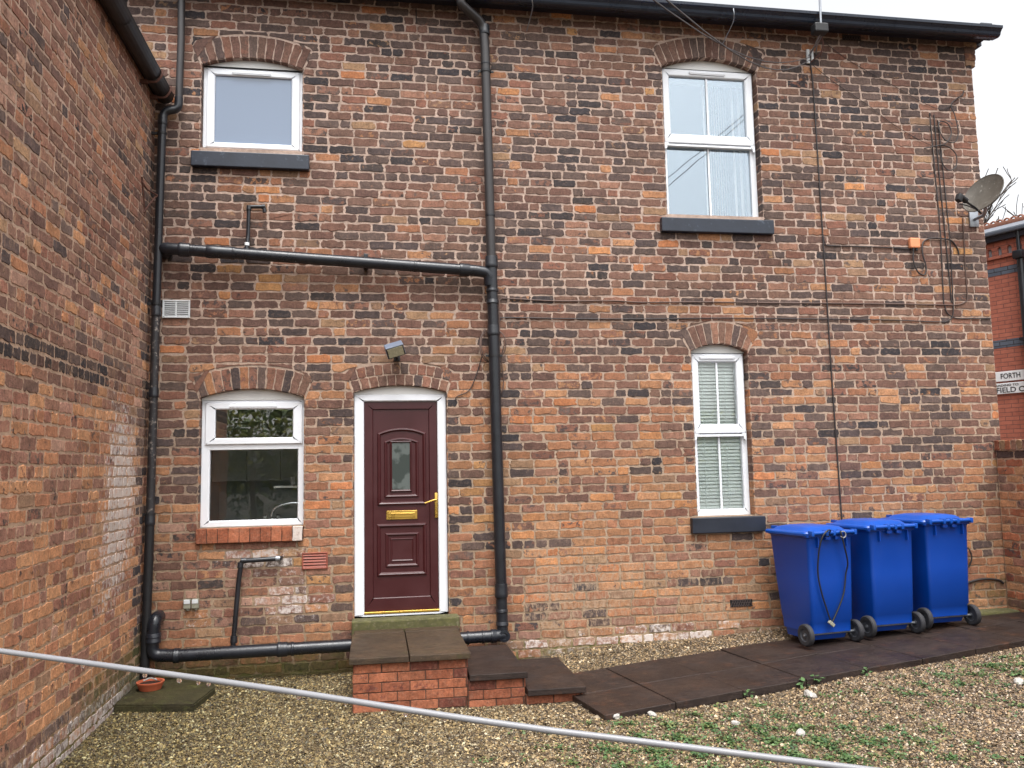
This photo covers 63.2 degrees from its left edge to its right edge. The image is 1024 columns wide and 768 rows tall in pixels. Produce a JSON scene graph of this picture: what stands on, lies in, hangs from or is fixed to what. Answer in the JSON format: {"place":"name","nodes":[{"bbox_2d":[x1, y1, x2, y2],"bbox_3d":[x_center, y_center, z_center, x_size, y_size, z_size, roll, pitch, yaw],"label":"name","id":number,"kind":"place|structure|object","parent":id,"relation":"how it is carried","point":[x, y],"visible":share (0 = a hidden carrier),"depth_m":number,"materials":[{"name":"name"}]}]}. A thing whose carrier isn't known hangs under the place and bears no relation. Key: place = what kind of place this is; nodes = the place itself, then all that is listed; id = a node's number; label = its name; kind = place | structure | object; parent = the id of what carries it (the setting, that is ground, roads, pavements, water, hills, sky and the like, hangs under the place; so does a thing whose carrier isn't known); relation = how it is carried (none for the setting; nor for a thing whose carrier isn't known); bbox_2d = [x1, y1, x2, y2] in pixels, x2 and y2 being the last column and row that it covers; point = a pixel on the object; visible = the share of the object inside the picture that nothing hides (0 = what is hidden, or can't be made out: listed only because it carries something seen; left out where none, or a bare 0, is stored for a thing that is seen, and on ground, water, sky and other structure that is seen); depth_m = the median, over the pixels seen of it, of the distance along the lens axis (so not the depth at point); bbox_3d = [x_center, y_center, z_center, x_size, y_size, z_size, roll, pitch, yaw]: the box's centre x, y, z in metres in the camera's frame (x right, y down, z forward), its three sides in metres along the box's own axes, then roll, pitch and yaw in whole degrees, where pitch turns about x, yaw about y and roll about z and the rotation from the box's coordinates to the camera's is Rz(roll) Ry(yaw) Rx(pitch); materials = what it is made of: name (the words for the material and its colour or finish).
{"place":"outdoors","nodes":[
{"label":"outdoors","id":0,"kind":"place"},
{"bbox_2d":[290,477,295,485],"bbox_3d":[-2.167,0.961,8.232,0.056,0.085,0.056,0,-6,-9],"label":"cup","id":1,"kind":"object","parent":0,"point":[292,480],"visible":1,"depth_m":8.21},
{"bbox_2d":[55,617,1023,767],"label":"ground","id":2,"kind":"structure","parent":0,"point":[599,757],"depth_m":5.90,"materials":[{"name":"beige gravel"}]},
{"bbox_2d":[0,0,173,767],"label":"brick building","id":3,"kind":"structure","parent":2,"relation":"on","point":[84,86],"depth_m":5.74,"materials":[{"name":"brick"}]},
{"bbox_2d":[141,177,157,212],"bbox_3d":[-3.322,-1.699,7.592,0.050,0.308,0.277,-2,-6,5],"label":"iron stay","id":4,"kind":"object","parent":3,"relation":"attached to","point":[152,200],"visible":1,"depth_m":7.54,"materials":[{"name":"black metal"}]},
{"bbox_2d":[114,675,214,712],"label":"paving slab","id":5,"kind":"structure","parent":2,"relation":"on","point":[172,695],"depth_m":6.77,"materials":[{"name":"grey concrete"}]},
{"bbox_2d":[136,677,164,691],"bbox_3d":[-3.067,2.545,7.056,0.224,0.082,0.224,0,-6,-9],"label":"plant saucer","id":6,"kind":"object","parent":5,"relation":"on","point":[149,684],"visible":1,"depth_m":7.01,"materials":[{"name":"ceramic"}]},
{"bbox_2d":[349,614,585,712],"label":"door steps","id":7,"kind":"structure","parent":2,"relation":"on","point":[425,661],"depth_m":6.64,"materials":[{"name":"red brick"}]},
{"bbox_2d":[124,0,1007,678],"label":"brick house","id":8,"kind":"structure","parent":2,"relation":"on","point":[338,126],"depth_m":8.41,"materials":[{"name":"brick"}]},
{"bbox_2d":[139,0,184,679],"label":"corner downpipe","id":9,"kind":"object","parent":8,"relation":"attached to","point":[155,303],"visible":1,"depth_m":7.62,"materials":[{"name":"black plastic"}]},
{"bbox_2d":[162,300,189,317],"bbox_3d":[-3.148,-0.703,7.803,0.245,0.170,0.023,0,-6,-9],"label":"wall vent","id":10,"kind":"object","parent":8,"relation":"attached to","point":[175,308],"depth_m":7.80,"materials":[{"name":"white plastic"}]},
{"bbox_2d":[183,599,190,610],"bbox_3d":[-2.945,2.003,7.544,0.060,0.103,0.050,0,-6,-9],"label":"valve box","id":11,"kind":"object","parent":8,"relation":"attached to","point":[187,604],"visible":1,"depth_m":7.53,"materials":[{"name":"grey plastic"}]},
{"bbox_2d":[191,598,198,609],"bbox_3d":[-2.876,2.003,7.556,0.060,0.103,0.050,0,-6,-9],"label":"valve box","id":12,"kind":"object","parent":8,"relation":"attached to","point":[195,603],"visible":1,"depth_m":7.54,"materials":[{"name":"grey plastic"}]},
{"bbox_2d":[195,390,303,543],"bbox_3d":[-2.450,0.763,7.856,0.960,1.428,0.248,0,-6,-9],"label":"window","id":13,"kind":"structure","parent":8,"relation":"in","point":[289,529],"depth_m":7.83,"materials":[{"name":"white plastic"}]},
{"bbox_2d":[191,61,309,171],"bbox_3d":[-2.547,-2.632,8.182,1.098,1.131,0.260,0,-6,-9],"label":"window","id":14,"kind":"structure","parent":8,"relation":"in","point":[252,110],"depth_m":8.18,"materials":[{"name":"white plastic"}]},
{"bbox_2d":[244,204,266,247],"bbox_3d":[-2.446,-1.483,7.936,0.198,0.487,0.072,0,-6,-9],"label":"overflow pipe","id":15,"kind":"object","parent":8,"relation":"attached to","point":[249,208],"visible":0.99,"depth_m":7.93,"materials":[{"name":"black paint"}]},
{"bbox_2d":[230,556,282,645],"bbox_3d":[-2.333,1.973,7.612,0.458,0.780,0.092,0,-6,-15],"label":"sink waste pipe","id":16,"kind":"object","parent":8,"relation":"attached to","point":[233,636],"visible":1,"depth_m":7.57,"materials":[{"name":"black paint"}]},
{"bbox_2d":[263,502,297,518],"bbox_3d":[-2.253,1.241,8.095,0.336,0.185,0.066,0,-6,-9],"label":"kitchen tap","id":17,"kind":"object","parent":8,"relation":"on","point":[265,516],"visible":0.81,"depth_m":8.08,"materials":[{"name":"silver metal"}]},
{"bbox_2d":[302,552,327,569],"bbox_3d":[-1.844,1.652,7.780,0.234,0.152,0.018,0,-6,-9],"label":"wall vent","id":18,"kind":"object","parent":8,"relation":"attached to","point":[315,560],"depth_m":7.78,"materials":[{"name":"plastic"}]},
{"bbox_2d":[159,242,492,285],"bbox_3d":[-1.735,-1.142,8.001,3.179,0.360,0.204,0,-6,-9],"label":"branch pipe","id":19,"kind":"object","parent":8,"relation":"attached to","point":[182,249],"visible":1,"depth_m":7.92,"materials":[{"name":"black plastic"}]},
{"bbox_2d":[145,610,509,662],"bbox_3d":[-1.637,2.251,7.654,3.260,0.447,0.207,0,-6,-9],"label":"ground waste pipe","id":20,"kind":"object","parent":8,"relation":"attached to","point":[155,652],"visible":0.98,"depth_m":7.45,"materials":[{"name":"black plastic"}]},
{"bbox_2d":[384,340,405,361],"bbox_3d":[-1.127,-0.323,7.987,0.206,0.191,0.236,0,-6,-9],"label":"floodlight","id":21,"kind":"object","parent":8,"relation":"attached to","point":[395,350],"visible":1,"depth_m":7.90,"materials":[{"name":"grey metal"}]},
{"bbox_2d":[364,401,438,614],"bbox_3d":[-1.066,1.174,8.024,0.709,2.018,0.123,0,-6,-9],"label":"door","id":22,"kind":"structure","parent":8,"relation":"in","point":[401,575],"depth_m":8.04,"materials":[{"name":"red plastic"}]},
{"bbox_2d":[455,351,483,399],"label":"cable","id":23,"kind":"object","parent":8,"relation":"attached to","point":[474,379],"visible":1,"depth_m":8.19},
{"bbox_2d":[456,0,508,641],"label":"soil pipe","id":24,"kind":"object","parent":8,"relation":"attached to","point":[492,291],"visible":1,"depth_m":8.14,"materials":[{"name":"black plastic"}]},
{"bbox_2d":[479,329,505,395],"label":"cable","id":25,"kind":"object","parent":8,"relation":"attached to","point":[480,348],"visible":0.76,"depth_m":8.22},
{"bbox_2d":[526,1,532,30],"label":"gutter hook","id":26,"kind":"object","parent":8,"relation":"attached to","point":[530,16],"visible":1,"depth_m":8.49,"materials":[{"name":"metal"}]},
{"bbox_2d":[669,79,749,216],"bbox_3d":[2.118,-2.571,9.219,1.200,1.620,0.044,0,-6,-9],"label":"vertical blind","id":27,"kind":"object","parent":8,"relation":"attached to","point":[737,86],"visible":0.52,"depth_m":9.26,"materials":[{"name":"white fabric"}]},
{"bbox_2d":[660,61,773,235],"bbox_3d":[2.131,-2.542,8.944,1.247,1.943,0.260,0,-6,-9],"label":"window","id":28,"kind":"structure","parent":8,"relation":"in","point":[705,71],"depth_m":8.95,"materials":[{"name":"white plastic"}]},
{"bbox_2d":[697,363,742,508],"bbox_3d":[2.146,0.529,8.732,0.607,1.606,0.051,0,-6,-9],"label":"venetian blind","id":29,"kind":"object","parent":8,"relation":"attached to","point":[731,485],"visible":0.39,"depth_m":8.72,"materials":[{"name":"white plastic"}]},
{"bbox_2d":[499,120,953,370],"bbox_3d":[2.352,-1.544,8.777,5.080,2.840,0.054,0,-6,-9],"label":"cable","id":30,"kind":"object","parent":8,"relation":"attached to","point":[789,318],"visible":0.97,"depth_m":8.87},
{"bbox_2d":[690,345,765,533],"bbox_3d":[2.163,0.552,8.631,0.787,1.936,0.260,0,-6,-9],"label":"window","id":31,"kind":"structure","parent":8,"relation":"in","point":[727,520],"depth_m":8.64,"materials":[{"name":"white plastic"}]},
{"bbox_2d":[722,8,734,43],"bbox_3d":[2.306,-3.801,8.845,0.031,0.235,0.327,0,-6,-9],"label":"gutter hook","id":32,"kind":"object","parent":8,"relation":"attached to","point":[730,27],"visible":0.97,"depth_m":8.82,"materials":[{"name":"metal"}]},
{"bbox_2d":[498,218,967,340],"bbox_3d":[2.450,-1.137,8.751,5.258,1.420,0.054,0,-6,-9],"label":"cable","id":33,"kind":"object","parent":8,"relation":"attached to","point":[744,302],"visible":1,"depth_m":8.72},
{"bbox_2d":[730,599,752,606],"bbox_3d":[2.318,2.214,8.409,0.244,0.075,0.016,0,-6,-9],"label":"air brick","id":34,"kind":"object","parent":8,"relation":"attached to","point":[741,603],"visible":1,"depth_m":8.40,"materials":[{"name":"ceramic"}]},
{"bbox_2d":[806,36,823,63],"bbox_3d":[3.329,-3.674,9.140,0.190,0.292,0.051,-4,-6,24],"label":"wire bracket","id":35,"kind":"object","parent":8,"relation":"attached to","point":[812,55],"visible":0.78,"depth_m":9.14,"materials":[{"name":"white plastic"}]},
{"bbox_2d":[653,0,809,62],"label":"telephone wire","id":36,"kind":"object","parent":35,"relation":"attached to","point":[662,6],"visible":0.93,"depth_m":5.11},
{"bbox_2d":[666,0,809,69],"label":"telephone wire","id":37,"kind":"object","parent":35,"relation":"attached to","point":[686,16],"visible":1,"depth_m":4.72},
{"bbox_2d":[813,65,935,147],"bbox_3d":[4.019,-3.080,9.228,1.442,0.884,0.006,0,-6,-9],"label":"cable","id":38,"kind":"object","parent":35,"relation":"hanging from","point":[871,107],"visible":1,"depth_m":9.22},
{"bbox_2d":[808,0,828,56],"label":"aerial mast","id":39,"kind":"object","parent":8,"relation":"attached to","point":[819,29],"visible":0.99,"depth_m":8.81,"materials":[{"name":"metal"}]},
{"bbox_2d":[810,62,842,519],"bbox_3d":[3.373,-0.641,8.872,0.084,5.821,0.015,0,-6,-9],"label":"cable","id":40,"kind":"object","parent":8,"relation":"attached to","point":[826,293],"visible":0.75,"depth_m":8.90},
{"bbox_2d":[823,235,909,248],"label":"cable","id":41,"kind":"object","parent":8,"relation":"attached to","point":[863,246],"visible":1,"depth_m":9.02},
{"bbox_2d":[827,44,964,108],"bbox_3d":[4.314,-3.429,9.313,1.672,0.684,0.006,0,-6,-9],"label":"cable","id":42,"kind":"object","parent":8,"relation":"attached to","point":[891,84],"visible":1,"depth_m":9.29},
{"bbox_2d":[908,238,919,250],"bbox_3d":[4.408,-1.531,9.118,0.120,0.140,0.050,0,-6,-9],"label":"junction box","id":43,"kind":"object","parent":8,"relation":"attached to","point":[913,243],"visible":1,"depth_m":9.10,"materials":[{"name":"orange plastic"}]},
{"bbox_2d":[912,237,959,275],"bbox_3d":[4.667,-1.401,9.158,0.592,0.438,0.033,0,-6,-12],"label":"cable","id":44,"kind":"object","parent":43,"relation":"hanging from","point":[918,272],"visible":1,"depth_m":9.11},
{"bbox_2d":[929,113,944,303],"bbox_3d":[4.720,-1.961,9.229,0.036,2.175,0.013,0,-6,-9],"label":"cable","id":45,"kind":"object","parent":8,"relation":"attached to","point":[938,207],"visible":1,"depth_m":9.22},
{"bbox_2d":[924,145,957,170],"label":"cable","id":46,"kind":"object","parent":8,"relation":"attached to","point":[941,158],"visible":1,"depth_m":9.28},
{"bbox_2d":[933,115,951,302],"bbox_3d":[4.782,-1.959,9.239,0.061,2.140,0.013,0,-6,-9],"label":"cable","id":47,"kind":"object","parent":8,"relation":"attached to","point":[942,208],"visible":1,"depth_m":9.23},
{"bbox_2d":[937,91,963,145],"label":"cable","id":48,"kind":"object","parent":8,"relation":"attached to","point":[949,125],"visible":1,"depth_m":9.33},
{"bbox_2d":[944,305,990,318],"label":"cable","id":49,"kind":"object","parent":8,"relation":"attached to","point":[963,318],"visible":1,"depth_m":9.13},
{"bbox_2d":[967,547,972,567],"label":"cable","id":50,"kind":"object","parent":8,"relation":"attached to","point":[971,557],"visible":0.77,"depth_m":8.83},
{"bbox_2d":[955,174,1003,226],"bbox_3d":[5.045,-2.021,8.903,0.422,0.467,0.854,-6,-7,38],"label":"satellite dish","id":51,"kind":"object","parent":8,"relation":"attached to","point":[984,192],"visible":1,"depth_m":8.92,"materials":[{"name":"grey metal"}]},
{"bbox_2d":[968,578,1003,583],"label":"cable","id":52,"kind":"object","parent":8,"relation":"attached to","point":[979,579],"visible":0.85,"depth_m":8.86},
{"bbox_2d":[613,714,619,719],"bbox_3d":[0.770,2.464,6.170,0.065,0.056,0.102,11,-8,15],"label":"white stone","id":53,"kind":"object","parent":2,"relation":"on","point":[616,716],"visible":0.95,"depth_m":6.13,"materials":[{"name":"white stone"}]},
{"bbox_2d":[647,711,656,716],"bbox_3d":[1.043,2.459,6.191,0.076,0.039,0.052,14,-5,21],"label":"white stone","id":54,"kind":"object","parent":2,"relation":"on","point":[650,713],"visible":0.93,"depth_m":6.18,"materials":[{"name":"white stone"}]},
{"bbox_2d":[731,720,739,725],"bbox_3d":[1.586,2.405,5.902,0.068,0.037,0.048,6,-10,-3],"label":"white stone","id":55,"kind":"object","parent":2,"relation":"on","point":[734,722],"visible":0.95,"depth_m":5.89,"materials":[{"name":"white stone"}]},
{"bbox_2d":[472,653,1023,767],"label":"weeds","id":56,"kind":"object","parent":2,"relation":"on","point":[816,740],"visible":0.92,"depth_m":5.54,"materials":[{"name":"green plant"}]},
{"bbox_2d":[796,728,804,736],"bbox_3d":[1.944,2.350,5.598,0.062,0.053,0.087,0,-2,25],"label":"white stone","id":57,"kind":"object","parent":2,"relation":"on","point":[800,731],"visible":0.99,"depth_m":5.58,"materials":[{"name":"white stone"}]},
{"bbox_2d":[796,677,808,688],"bbox_3d":[2.320,2.389,6.663,0.127,0.087,0.095,1,-6,-23],"label":"seedling","id":58,"kind":"object","parent":2,"relation":"on","point":[801,683],"visible":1,"depth_m":6.67,"materials":[{"name":"green plant"}]},
{"bbox_2d":[804,689,816,698],"bbox_3d":[2.298,2.402,6.431,0.085,0.064,0.105,17,-5,-31],"label":"white stone","id":59,"kind":"object","parent":2,"relation":"on","point":[810,694],"visible":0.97,"depth_m":6.40,"materials":[{"name":"white stone"}]},
{"bbox_2d":[861,667,872,675],"bbox_3d":[2.916,2.372,6.873,0.080,0.076,0.094,0,-6,-9],"label":"seedling","id":60,"kind":"object","parent":2,"relation":"on","point":[866,674],"visible":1,"depth_m":6.86,"materials":[{"name":"green plant"}]},
{"bbox_2d":[983,167,1023,223],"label":"bare tree","id":61,"kind":"object","parent":2,"relation":"on","point":[987,218],"visible":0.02,"depth_m":31.81,"materials":[{"name":"brown plant"}]},
{"bbox_2d":[984,214,1023,439],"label":"corner building","id":62,"kind":"structure","parent":2,"relation":"on","point":[1004,241],"depth_m":13.91,"materials":[{"name":"red brick"}]},
{"bbox_2d":[995,369,1023,381],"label":"street sign","id":63,"kind":"object","parent":62,"relation":"attached to","point":[1010,375],"visible":0.98,"depth_m":13.82,"materials":[{"name":"metal"}]},
{"bbox_2d":[996,381,1023,393],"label":"street sign","id":64,"kind":"object","parent":62,"relation":"attached to","point":[1010,387],"visible":0.97,"depth_m":13.81,"materials":[{"name":"metal"}]},
{"bbox_2d":[994,439,1023,611],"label":"garden wall","id":65,"kind":"structure","parent":2,"relation":"on","point":[1010,460],"depth_m":8.80,"materials":[{"name":"brick"}]},
{"bbox_2d":[1014,678,1023,684],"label":"white stone","id":66,"kind":"object","parent":2,"relation":"on","point":[1018,681],"visible":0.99,"depth_m":6.41,"materials":[{"name":"white stone"}]},
{"bbox_2d":[572,611,1023,720],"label":"path","id":67,"kind":"structure","parent":0,"point":[682,682],"depth_m":7.21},
{"bbox_2d":[765,523,863,646],"bbox_3d":[2.908,1.911,8.057,0.610,1.094,0.728,1,-6,-18],"label":"wheelie bin","id":68,"kind":"object","parent":67,"relation":"on","point":[795,547],"visible":0.98,"depth_m":7.82,"materials":[{"name":"blue plastic"}]},
{"bbox_2d":[817,529,848,626],"bbox_3d":[2.993,1.803,7.736,0.344,0.905,0.098,1,-6,-21],"label":"looped cord","id":69,"kind":"object","parent":68,"relation":"hanging from","point":[831,623],"visible":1,"depth_m":7.71,"materials":[{"name":"black plastic"}]},
{"bbox_2d":[826,518,925,637],"bbox_3d":[3.576,1.885,8.243,0.610,1.094,0.728,1,-6,-16],"label":"wheelie bin","id":70,"kind":"object","parent":67,"relation":"on","point":[881,576],"visible":0.95,"depth_m":7.99,"materials":[{"name":"plastic"}]},
{"bbox_2d":[882,513,981,628],"bbox_3d":[4.219,1.862,8.433,0.610,1.094,0.728,0,-6,-14],"label":"wheelie bin","id":71,"kind":"object","parent":67,"relation":"on","point":[940,568],"visible":0.88,"depth_m":8.17,"materials":[{"name":"plastic"}]},
{"bbox_2d":[979,608,1019,615],"bbox_3d":[4.979,2.436,8.723,0.650,0.125,0.188,0,-6,-9],"label":"moss ledge","id":72,"kind":"object","parent":67,"relation":"on","point":[993,611],"visible":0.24,"depth_m":8.67,"materials":[{"name":"green plant"}]},
{"bbox_2d":[675,0,1023,224],"label":"sky","id":73,"kind":"structure","parent":0,"point":[998,71],"materials":[{"name":"white"}]},
{"bbox_3d":[-2.258,1.155,1.573,0.080,2.091,0.080,0,-6,-9],"label":"line post","id":74,"kind":"object","parent":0,"visible":0},
{"bbox_2d":[0,648,878,767],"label":"washing line","id":75,"kind":"object","parent":74,"relation":"attached to","point":[298,693],"visible":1,"depth_m":0.98,"materials":[{"name":"grey plastic"}]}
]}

